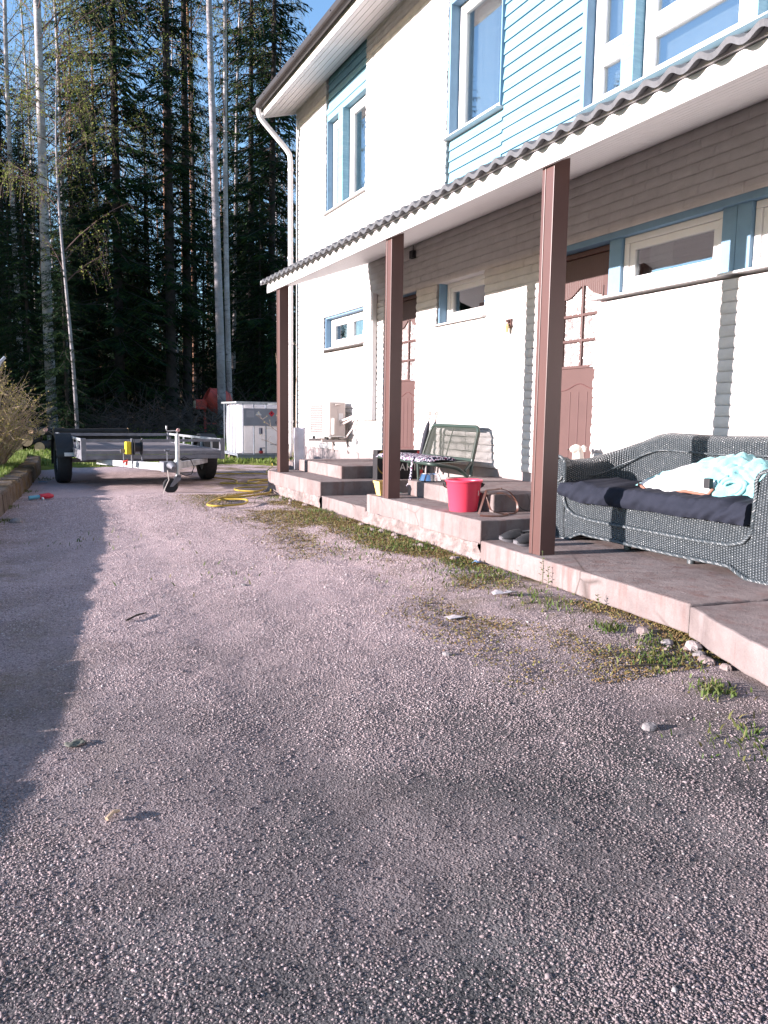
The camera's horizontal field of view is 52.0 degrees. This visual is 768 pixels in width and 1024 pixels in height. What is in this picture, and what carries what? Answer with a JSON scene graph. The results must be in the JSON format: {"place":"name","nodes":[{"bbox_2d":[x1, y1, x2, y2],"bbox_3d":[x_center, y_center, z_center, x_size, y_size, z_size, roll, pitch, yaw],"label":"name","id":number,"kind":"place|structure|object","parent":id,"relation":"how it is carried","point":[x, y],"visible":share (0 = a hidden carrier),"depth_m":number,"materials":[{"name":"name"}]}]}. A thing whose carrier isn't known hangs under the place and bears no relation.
{"place":"outdoors","nodes":[
{"label":"outdoors","id":0,"kind":"place"},
{"bbox_2d":[24,421,294,469],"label":"lawn","id":1,"kind":"structure","parent":0,"point":[75,465],"depth_m":15.55,"materials":[{"name":"green plant"}]},
{"bbox_2d":[0,129,40,416],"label":"spruce tree","id":2,"kind":"object","parent":1,"relation":"on","point":[12,296],"visible":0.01,"depth_m":24.47,"materials":[{"name":"green plant"}]},
{"bbox_2d":[0,175,43,435],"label":"spruce tree","id":3,"kind":"object","parent":1,"relation":"on","point":[7,312],"visible":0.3,"depth_m":20.10,"materials":[{"name":"green plant"}]},
{"bbox_2d":[13,444,30,450],"bbox_3d":[-8.205,-1.498,17.866,0.200,0.211,1.224,-1,7,-16],"label":"log","id":4,"kind":"object","parent":1,"relation":"on","point":[23,447],"visible":0.25,"depth_m":17.30,"materials":[{"name":"brown wood"}]},
{"bbox_2d":[21,433,42,446],"bbox_3d":[-8.005,-1.656,17.885,0.280,0.287,1.332,-1,7,-15],"label":"log","id":5,"kind":"object","parent":4,"relation":"on","point":[33,441],"visible":0.44,"depth_m":17.35,"materials":[{"name":"brown wood"}]},
{"bbox_2d":[0,10,45,433],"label":"spruce tree","id":6,"kind":"object","parent":1,"relation":"on","point":[2,125],"visible":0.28,"depth_m":22.17,"materials":[{"name":"green plant"}]},
{"bbox_2d":[0,111,72,439],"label":"spruce tree","id":7,"kind":"object","parent":1,"relation":"on","point":[28,357],"visible":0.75,"depth_m":19.63,"materials":[{"name":"green plant"}]},
{"bbox_2d":[34,440,50,451],"bbox_3d":[-7.729,-1.519,17.979,0.230,0.240,1.244,-1,7,-11],"label":"log","id":8,"kind":"object","parent":1,"relation":"on","point":[42,444],"visible":0.63,"depth_m":17.39,"materials":[{"name":"brown wood"}]},
{"bbox_2d":[0,0,128,428],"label":"birch tree","id":9,"kind":"object","parent":1,"relation":"on","point":[5,61],"visible":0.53,"depth_m":21.76,"materials":[{"name":"green plant"}]},
{"bbox_2d":[27,159,107,439],"bbox_3d":[-7.825,-5.077,19.301,1.842,7.178,1.792,-1,7,-14],"label":"spruce tree","id":10,"kind":"object","parent":1,"relation":"on","point":[65,364],"visible":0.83,"depth_m":19.33,"materials":[{"name":"green plant"}]},
{"bbox_2d":[0,30,138,428],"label":"birch tree","id":11,"kind":"object","parent":1,"relation":"on","point":[56,165],"visible":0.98,"depth_m":18.62,"materials":[{"name":"green plant"}]},
{"bbox_2d":[33,38,127,421],"bbox_3d":[-10.206,-9.202,26.250,3.268,13.089,3.359,-1,7,-18],"label":"spruce tree","id":12,"kind":"object","parent":1,"relation":"on","point":[91,292],"visible":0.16,"depth_m":26.29,"materials":[{"name":"green plant"}]},
{"bbox_2d":[53,153,112,427],"bbox_3d":[-9.773,-6.941,25.082,2.238,8.963,2.300,-2,7,-23],"label":"spruce tree","id":13,"kind":"object","parent":1,"relation":"on","point":[83,298],"visible":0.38,"depth_m":25.16,"materials":[{"name":"green plant"}]},
{"bbox_2d":[0,0,166,428],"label":"birch tree","id":14,"kind":"object","parent":1,"relation":"on","point":[59,88],"visible":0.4,"depth_m":23.80,"materials":[{"name":"green plant"}]},
{"bbox_2d":[0,0,181,439],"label":"birch tree","id":15,"kind":"object","parent":1,"relation":"on","point":[39,63],"visible":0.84,"depth_m":19.61,"materials":[{"name":"green plant"}]},
{"bbox_2d":[73,436,140,441],"bbox_3d":[-6.788,-1.780,19.061,1.718,0.211,0.200,-3,8,-32],"label":"log","id":16,"kind":"object","parent":1,"relation":"on","point":[112,437],"visible":0.19,"depth_m":19.03,"materials":[{"name":"brown wood"}]},
{"bbox_3d":[-7.377,-1.795,18.780,0.599,0.125,1.243,-2,8,-25],"label":"log","id":17,"kind":"object","parent":16,"relation":"on","visible":0},
{"bbox_2d":[52,428,128,432],"bbox_3d":[-6.960,-1.900,18.713,1.742,0.192,0.180,-4,9,-37],"label":"log","id":18,"kind":"object","parent":17,"relation":"on","point":[105,430],"visible":0.59,"depth_m":18.69,"materials":[{"name":"brown wood"}]},
{"bbox_2d":[107,105,179,428],"bbox_3d":[-7.974,-7.837,25.821,2.636,10.556,2.709,-2,7,-20],"label":"spruce tree","id":19,"kind":"object","parent":1,"relation":"on","point":[145,285],"visible":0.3,"depth_m":25.86,"materials":[{"name":"green plant"}]},
{"bbox_2d":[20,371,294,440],"bbox_3d":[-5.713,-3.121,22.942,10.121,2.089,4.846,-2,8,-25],"label":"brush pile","id":20,"kind":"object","parent":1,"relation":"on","point":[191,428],"visible":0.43,"depth_m":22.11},
{"bbox_2d":[112,0,233,431],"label":"spruce tree","id":21,"kind":"object","parent":1,"relation":"on","point":[169,269],"visible":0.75,"depth_m":24.45,"materials":[{"name":"green plant"}]},
{"bbox_2d":[177,0,225,435],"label":"birch tree","id":22,"kind":"object","parent":1,"relation":"on","point":[221,381],"visible":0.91,"depth_m":22.83,"materials":[{"name":"grey plant"}]},
{"bbox_2d":[177,174,233,425],"bbox_3d":[-6.501,-7.334,27.801,2.214,8.867,2.275,6,9,38],"label":"spruce tree","id":23,"kind":"object","parent":1,"relation":"on","point":[206,381],"visible":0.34,"depth_m":27.82,"materials":[{"name":"green plant"}]},
{"bbox_2d":[193,388,231,431],"bbox_3d":[-5.177,-3.098,24.234,1.325,1.451,0.800,-2,8,-25],"label":"concrete mixer","id":24,"kind":"object","parent":1,"relation":"on","point":[211,396],"visible":0.41,"depth_m":23.91,"materials":[{"name":"red metal"}]},
{"bbox_2d":[158,0,275,400],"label":"birch tree","id":25,"kind":"object","parent":1,"relation":"on","point":[224,94],"visible":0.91,"depth_m":23.91,"materials":[{"name":"green plant"}]},
{"bbox_2d":[221,401,276,458],"bbox_3d":[-2.812,-1.747,16.930,1.070,1.222,1.270,-2,8,-25],"label":"electrical cabinet","id":26,"kind":"object","parent":1,"relation":"on","point":[246,426],"visible":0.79,"depth_m":16.40,"materials":[{"name":"plastic"}]},
{"bbox_2d":[194,0,312,420],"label":"spruce tree","id":27,"kind":"object","parent":1,"relation":"on","point":[269,159],"visible":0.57,"depth_m":26.57,"materials":[{"name":"green plant"}]},
{"bbox_2d":[232,184,278,404],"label":"spruce tree","id":28,"kind":"object","parent":1,"relation":"on","point":[260,295],"visible":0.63,"depth_m":26.54,"materials":[{"name":"green plant"}]},
{"bbox_2d":[0,0,335,348],"label":"sky","id":29,"kind":"structure","parent":0,"point":[320,7],"materials":[{"name":"blue"}]},
{"bbox_2d":[58,356,295,423],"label":"ground","id":30,"kind":"structure","parent":0,"point":[180,404],"depth_m":34.40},
{"bbox_2d":[0,456,40,516],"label":"retaining wall","id":31,"kind":"structure","parent":30,"relation":"on","point":[17,481],"depth_m":9.64,"materials":[{"name":"brown stone"}]},
{"bbox_2d":[3,49,53,231],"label":"birch tree","id":32,"kind":"object","parent":30,"relation":"on","point":[30,93],"visible":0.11,"depth_m":42.39,"materials":[{"name":"green plant"}]},
{"bbox_2d":[4,22,59,229],"bbox_3d":[-16.314,-13.626,36.086,3.173,17.074,2.913,-3,8,-30],"label":"birch tree","id":33,"kind":"object","parent":30,"relation":"on","point":[19,76],"visible":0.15,"depth_m":35.71,"materials":[{"name":"green plant"}]},
{"bbox_2d":[0,0,74,368],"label":"birch tree","id":34,"kind":"object","parent":30,"relation":"on","point":[25,59],"visible":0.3,"depth_m":33.67,"materials":[{"name":"green plant"}]},
{"bbox_2d":[4,73,74,421],"bbox_3d":[-11.703,-8.606,26.335,2.952,11.820,3.033,4,8,28],"label":"spruce tree","id":35,"kind":"object","parent":30,"relation":"on","point":[37,215],"visible":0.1,"depth_m":26.09,"materials":[{"name":"green plant"}]},
{"bbox_2d":[23,48,67,316],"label":"birch tree","id":36,"kind":"object","parent":30,"relation":"on","point":[46,151],"visible":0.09,"depth_m":41.39,"materials":[{"name":"green plant"}]},
{"bbox_2d":[30,171,61,402],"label":"spruce tree","id":37,"kind":"object","parent":30,"relation":"on","point":[39,269],"visible":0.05,"depth_m":31.86,"materials":[{"name":"green plant"}]},
{"bbox_2d":[31,45,98,287],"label":"pine tree","id":38,"kind":"object","parent":30,"relation":"on","point":[54,102],"visible":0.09,"depth_m":51.78,"materials":[{"name":"green plant"}]},
{"bbox_2d":[31,20,108,211],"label":"pine tree","id":39,"kind":"object","parent":30,"relation":"on","point":[59,43],"visible":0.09,"depth_m":43.49,"materials":[{"name":"green plant"}]},
{"bbox_2d":[55,120,114,422],"bbox_3d":[-10.492,-8.790,27.649,3.003,11.703,2.922,3,7,19],"label":"spruce tree","id":40,"kind":"object","parent":30,"relation":"on","point":[90,273],"visible":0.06,"depth_m":27.79,"materials":[{"name":"green plant"}]},
{"bbox_2d":[44,0,144,366],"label":"pine tree","id":41,"kind":"object","parent":30,"relation":"on","point":[88,67],"visible":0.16,"depth_m":37.87,"materials":[{"name":"green plant"}]},
{"bbox_2d":[19,0,212,430],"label":"spruce tree","id":42,"kind":"object","parent":30,"relation":"on","point":[118,371],"visible":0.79,"depth_m":24.01,"materials":[{"name":"green plant"}]},
{"bbox_2d":[97,69,138,356],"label":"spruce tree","id":43,"kind":"object","parent":30,"relation":"on","point":[105,154],"visible":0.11,"depth_m":46.31,"materials":[{"name":"green plant"}]},
{"bbox_2d":[105,178,148,403],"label":"spruce tree","id":44,"kind":"object","parent":30,"relation":"on","point":[125,306],"visible":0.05,"depth_m":33.85,"materials":[{"name":"green plant"}]},
{"bbox_2d":[111,199,161,411],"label":"spruce tree","id":45,"kind":"object","parent":30,"relation":"on","point":[134,321],"visible":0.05,"depth_m":32.44,"materials":[{"name":"green plant"}]},
{"bbox_2d":[120,94,162,338],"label":"pine tree","id":46,"kind":"object","parent":30,"relation":"on","point":[143,165],"visible":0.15,"depth_m":62.50,"materials":[{"name":"green plant"}]},
{"bbox_2d":[26,361,295,429],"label":"undergrowth","id":47,"kind":"object","parent":30,"relation":"on","point":[163,402],"visible":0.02,"depth_m":27.73,"materials":[{"name":"brown plant"}]},
{"bbox_2d":[148,230,182,409],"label":"spruce tree","id":48,"kind":"object","parent":30,"relation":"on","point":[178,362],"visible":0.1,"depth_m":34.14,"materials":[{"name":"green plant"}]},
{"bbox_2d":[149,205,182,403],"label":"spruce tree","id":49,"kind":"object","parent":30,"relation":"on","point":[163,226],"visible":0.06,"depth_m":35.38,"materials":[{"name":"green plant"}]},
{"bbox_2d":[126,0,206,404],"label":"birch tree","id":50,"kind":"object","parent":30,"relation":"on","point":[172,58],"visible":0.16,"depth_m":33.79,"materials":[{"name":"green plant"}]},
{"bbox_2d":[126,0,207,274],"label":"pine tree","id":51,"kind":"object","parent":30,"relation":"on","point":[152,41],"visible":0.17,"depth_m":36.77,"materials":[{"name":"green plant"}]},
{"bbox_2d":[131,0,222,346],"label":"pine tree","id":52,"kind":"object","parent":30,"relation":"on","point":[202,54],"visible":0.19,"depth_m":37.35,"materials":[{"name":"green plant"}]},
{"bbox_2d":[131,0,246,426],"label":"spruce tree","id":53,"kind":"object","parent":30,"relation":"on","point":[187,268],"visible":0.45,"depth_m":25.49,"materials":[{"name":"green plant"}]},
{"bbox_2d":[172,0,214,398],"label":"spruce tree","id":54,"kind":"object","parent":30,"relation":"on","point":[198,174],"visible":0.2,"depth_m":37.23,"materials":[{"name":"green plant"}]},
{"bbox_2d":[199,218,221,388],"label":"spruce tree","id":55,"kind":"object","parent":30,"relation":"on","point":[211,315],"visible":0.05,"depth_m":42.14,"materials":[{"name":"green plant"}]},
{"bbox_2d":[194,117,238,215],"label":"pine tree","id":56,"kind":"object","parent":30,"relation":"on","point":[221,183],"visible":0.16,"depth_m":59.99,"materials":[{"name":"green plant"}]},
{"bbox_2d":[200,243,240,398],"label":"spruce tree","id":57,"kind":"object","parent":30,"relation":"on","point":[224,333],"visible":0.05,"depth_m":32.76,"materials":[{"name":"green plant"}]},
{"bbox_2d":[202,0,246,335],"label":"spruce tree","id":58,"kind":"object","parent":30,"relation":"on","point":[220,170],"visible":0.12,"depth_m":39.57,"materials":[{"name":"green plant"}]},
{"bbox_2d":[172,0,280,399],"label":"birch tree","id":59,"kind":"object","parent":30,"relation":"on","point":[233,365],"visible":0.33,"depth_m":29.07,"materials":[{"name":"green plant"}]},
{"bbox_2d":[176,0,300,414],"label":"spruce tree","id":60,"kind":"object","parent":30,"relation":"on","point":[245,177],"visible":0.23,"depth_m":29.20,"materials":[{"name":"green plant"}]},
{"bbox_2d":[216,203,261,400],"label":"spruce tree","id":61,"kind":"object","parent":30,"relation":"on","point":[237,307],"visible":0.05,"depth_m":36.20,"materials":[{"name":"green plant"}]},
{"bbox_2d":[228,1,309,321],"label":"birch tree","id":62,"kind":"object","parent":30,"relation":"on","point":[288,115],"visible":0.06,"depth_m":31.14,"materials":[{"name":"green plant"}]},
{"bbox_2d":[252,0,767,555],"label":"house","id":63,"kind":"structure","parent":30,"relation":"on","point":[574,192],"depth_m":7.02,"materials":[{"name":"white brick"}]},
{"bbox_2d":[333,120,337,206],"bbox_3d":[-0.583,-5.160,11.709,0.190,1.295,0.460,-2,8,-25],"label":"window","id":64,"kind":"structure","parent":63,"relation":"in","point":[335,133],"depth_m":11.82,"materials":[{"name":"white paint"}]},
{"bbox_2d":[332,315,349,346],"bbox_3d":[-0.578,-2.723,11.922,0.190,0.425,0.700,-2,8,-25],"label":"window","id":65,"kind":"structure","parent":63,"relation":"in","point":[340,326],"depth_m":11.91,"materials":[{"name":"white paint"}]},
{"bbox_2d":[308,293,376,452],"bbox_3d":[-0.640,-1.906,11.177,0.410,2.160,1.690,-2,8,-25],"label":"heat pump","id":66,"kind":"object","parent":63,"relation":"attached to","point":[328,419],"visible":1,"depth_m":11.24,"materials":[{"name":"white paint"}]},
{"bbox_2d":[350,311,363,343],"bbox_3d":[-0.270,-2.640,11.276,0.190,0.425,0.700,-2,8,-25],"label":"window","id":67,"kind":"structure","parent":63,"relation":"in","point":[356,320],"depth_m":11.37,"materials":[{"name":"white paint"}]},
{"bbox_2d":[350,95,365,196],"bbox_3d":[-0.241,-5.068,10.991,0.190,1.295,0.760,-2,8,-25],"label":"window","id":68,"kind":"structure","parent":63,"relation":"in","point":[357,112],"depth_m":11.12,"materials":[{"name":"white paint"}]},
{"bbox_2d":[400,294,416,449],"bbox_3d":[0.316,-1.666,9.974,0.154,2.080,0.800,-2,8,-25],"label":"door","id":69,"kind":"structure","parent":63,"relation":"in","point":[409,336],"depth_m":9.95,"materials":[{"name":"brown wood"}]},
{"bbox_2d":[419,412,430,453],"bbox_3d":[0.467,-0.837,9.093,0.144,0.652,0.072,-2,8,-25],"label":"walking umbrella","id":70,"kind":"object","parent":63,"relation":"attached to","point":[425,433],"visible":0.77,"depth_m":9.07,"materials":[{"name":"grey fabric"}]},
{"bbox_2d":[447,274,484,321],"bbox_3d":[1.006,-2.333,8.617,0.190,0.440,0.930,-2,8,-25],"label":"window","id":71,"kind":"structure","parent":63,"relation":"in","point":[465,298],"depth_m":8.67,"materials":[{"name":"white paint"}]},
{"bbox_2d":[458,0,501,128],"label":"window","id":72,"kind":"structure","parent":63,"relation":"in","point":[480,23],"depth_m":8.27,"materials":[{"name":"blue glass"}]},
{"bbox_2d":[558,244,612,458],"bbox_3d":[1.746,-1.258,6.977,0.154,2.030,0.830,-2,8,-25],"label":"door","id":73,"kind":"structure","parent":63,"relation":"in","point":[587,272],"depth_m":6.96,"materials":[{"name":"brown wood"}]},
{"bbox_2d":[592,0,623,102],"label":"window","id":74,"kind":"structure","parent":63,"relation":"in","point":[609,13],"depth_m":6.48,"materials":[{"name":"white paint"}]},
{"bbox_2d":[623,211,722,291],"bbox_3d":[2.233,-1.938,5.943,0.190,0.422,0.995,-2,8,-25],"label":"window","id":75,"kind":"structure","parent":63,"relation":"in","point":[690,249],"depth_m":5.90,"materials":[{"name":"white paint"}]},
{"bbox_2d":[642,0,740,76],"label":"window","id":76,"kind":"structure","parent":63,"relation":"in","point":[673,28],"depth_m":5.78,"materials":[{"name":"white paint"}]},
{"bbox_2d":[752,198,767,266],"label":"window","id":77,"kind":"structure","parent":63,"relation":"in","point":[760,253],"depth_m":5.19,"materials":[{"name":"white paint"}]},
{"bbox_2d":[266,458,767,685],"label":"concrete porch","id":78,"kind":"object","parent":30,"relation":"on","point":[720,612],"visible":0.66,"depth_m":5.14,"materials":[{"name":"grey concrete"}]},
{"bbox_2d":[294,428,304,468],"bbox_3d":[-1.124,-0.843,10.469,0.166,0.553,0.048,-2,7,-21],"label":"white sheet","id":79,"kind":"object","parent":78,"relation":"on","point":[299,443],"visible":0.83,"depth_m":10.46,"materials":[{"name":"white"}]},
{"bbox_2d":[373,480,382,495],"bbox_3d":[-0.012,-0.227,7.437,0.142,0.135,0.142,-2,8,-25],"label":"flower pot","id":80,"kind":"object","parent":78,"relation":"on","point":[378,484],"visible":0.45,"depth_m":7.39,"materials":[{"name":"yellow plastic"}]},
{"bbox_2d":[373,450,424,479],"bbox_3d":[0.179,-0.556,9.175,0.620,0.336,0.130,-2,8,-25],"label":"product box","id":81,"kind":"object","parent":78,"relation":"on","point":[378,469],"visible":0.41,"depth_m":9.12,"materials":[{"name":"black cardboard"}]},
{"bbox_2d":[377,423,479,492],"bbox_3d":[0.461,-0.537,8.392,0.656,0.807,1.338,-2,8,-25],"label":"garden bench","id":82,"kind":"object","parent":78,"relation":"on","point":[445,430],"visible":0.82,"depth_m":8.23,"materials":[{"name":"green metal"}]},
{"bbox_2d":[376,452,454,485],"bbox_3d":[0.328,-0.458,8.383,0.470,0.315,1.140,-2,8,-25],"label":"seat rug","id":83,"kind":"object","parent":82,"relation":"on","point":[416,457],"visible":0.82,"depth_m":7.99,"materials":[{"name":"fabric"}]},
{"bbox_2d":[418,473,441,481],"bbox_3d":[0.432,-0.325,7.413,0.228,0.070,0.228,-2,8,-25],"label":"dog bowl","id":84,"kind":"object","parent":78,"relation":"on","point":[429,477],"visible":1,"depth_m":7.33,"materials":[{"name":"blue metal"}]},
{"bbox_2d":[443,478,484,511],"bbox_3d":[0.638,-0.136,6.282,0.316,0.250,0.315,-2,8,-25],"label":"bucket","id":85,"kind":"object","parent":78,"relation":"on","point":[463,494],"visible":1,"depth_m":6.17,"materials":[{"name":"pink plastic"}]},
{"bbox_2d":[499,529,529,542],"bbox_3d":[0.961,0.167,5.676,0.261,0.091,0.110,-1,7,-13],"label":"clog","id":86,"kind":"object","parent":78,"relation":"on","point":[509,536],"visible":0.8,"depth_m":5.63,"materials":[{"name":"grey plastic"}]},
{"bbox_2d":[513,533,529,546],"bbox_3d":[1.033,0.189,5.501,0.261,0.091,0.110,-1,7,-17],"label":"clog","id":87,"kind":"object","parent":78,"relation":"on","point":[522,540],"visible":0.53,"depth_m":5.44,"materials":[{"name":"grey plastic"}]},
{"bbox_2d":[555,433,767,585],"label":"wicker sofa","id":88,"kind":"object","parent":78,"relation":"on","point":[604,497],"visible":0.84,"depth_m":5.12,"materials":[{"name":"wicker"}]},
{"bbox_2d":[567,444,586,458],"bbox_3d":[1.610,-0.372,6.576,0.156,0.384,0.150,3,7,18],"label":"dog figurine","id":89,"kind":"object","parent":88,"relation":"on","point":[576,450],"visible":0.38,"depth_m":6.52,"materials":[{"name":"white ceramic"}]},
{"bbox_2d":[638,463,715,494],"bbox_3d":[1.903,-0.214,5.035,0.215,0.222,0.667,-2,8,-25],"label":"cushion","id":90,"kind":"object","parent":88,"relation":"on","point":[679,479],"visible":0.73,"depth_m":4.96,"materials":[{"name":"white fabric"}]},
{"bbox_2d":[636,452,767,497],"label":"blanket","id":91,"kind":"object","parent":88,"relation":"on","point":[732,474],"visible":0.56,"depth_m":4.68,"materials":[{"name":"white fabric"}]},
{"bbox_2d":[0,464,767,1023],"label":"driveway","id":92,"kind":"structure","parent":0,"point":[98,482],"depth_m":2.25,"materials":[{"name":"grey gravel"}]},
{"bbox_2d":[28,493,53,499],"bbox_3d":[-3.911,-0.174,8.982,0.274,0.080,0.086,-5,9,-40],"label":"spray gun","id":93,"kind":"object","parent":92,"relation":"on","point":[43,496],"visible":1,"depth_m":8.97,"materials":[{"name":"red plastic"}]},
{"bbox_2d":[64,738,85,747],"bbox_3d":[-0.990,0.740,2.522,0.039,0.012,0.060,8,10,44],"label":"dead leaf","id":94,"kind":"object","parent":92,"relation":"on","point":[75,742],"visible":1,"depth_m":2.52,"materials":[{"name":"green plant"}]},
{"bbox_2d":[44,426,224,493],"bbox_3d":[-3.591,-0.865,11.552,2.312,0.857,4.343,-3,8,-28],"label":"flatbed trailer","id":95,"kind":"object","parent":92,"relation":"on","point":[203,453],"visible":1,"depth_m":10.84,"materials":[{"name":"metal"}]},
{"bbox_2d":[206,458,272,506],"bbox_3d":[-2.116,-0.596,12.597,1.577,0.084,8.293,-1,7,-14],"label":"garden hose","id":96,"kind":"object","parent":92,"relation":"on","point":[234,497],"visible":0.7,"depth_m":10.06,"materials":[{"name":"yellow rubber"}]},
{"bbox_2d":[257,353,300,460],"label":"sapling","id":97,"kind":"object","parent":92,"relation":"on","point":[289,425],"visible":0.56,"depth_m":12.94,"materials":[{"name":"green plant"}]},
{"bbox_2d":[0,476,767,770],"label":"weed tufts","id":98,"kind":"object","parent":92,"relation":"on","point":[709,689],"visible":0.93,"depth_m":4.45,"materials":[{"name":"green plant"}]},
{"bbox_2d":[168,492,729,694],"bbox_3d":[-0.472,0.227,6.601,1.334,0.096,7.432,-2,8,-25],"label":"dry moss","id":99,"kind":"object","parent":92,"relation":"on","point":[296,513],"visible":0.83,"depth_m":4.86,"materials":[{"name":"plant"}]},
{"bbox_2d":[636,626,650,635],"bbox_3d":[1.292,0.597,3.922,0.074,0.054,0.068,5,8,31],"label":"rubble stone","id":100,"kind":"object","parent":92,"relation":"on","point":[641,629],"visible":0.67,"depth_m":3.90,"materials":[{"name":"white stone"}]},
{"bbox_2d":[642,722,657,731],"bbox_3d":[0.936,0.758,2.774,0.063,0.036,0.050,-4,9,-37],"label":"stone","id":101,"kind":"object","parent":92,"relation":"on","point":[649,726],"visible":0.97,"depth_m":2.76,"materials":[{"name":"white stone"}]},
{"bbox_2d":[684,640,703,651],"bbox_3d":[1.453,0.632,3.692,0.082,0.057,0.097,1,7,-2],"label":"stone","id":102,"kind":"object","parent":92,"relation":"on","point":[691,645],"visible":0.78,"depth_m":3.66,"materials":[{"name":"white stone"}]},
{"bbox_2d":[478,488,529,516],"bbox_3d":[1.014,-0.089,6.170,0.776,0.200,0.235,-5,9,-40],"label":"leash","id":103,"kind":"object","parent":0,"point":[486,494],"visible":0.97,"depth_m":6.06,"materials":[{"name":"brown leather"}]},
{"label":"grass bank","id":104,"kind":"structure","parent":0,"visible":0},
{"bbox_2d":[0,450,27,476],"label":"bank grass","id":105,"kind":"structure","parent":104,"relation":"on","point":[16,459],"depth_m":11.67,"materials":[{"name":"green plant"}]},
{"bbox_2d":[0,353,54,464],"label":"bush","id":106,"kind":"object","parent":104,"relation":"on","point":[7,422],"visible":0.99,"depth_m":10.95,"materials":[{"name":"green plant"}]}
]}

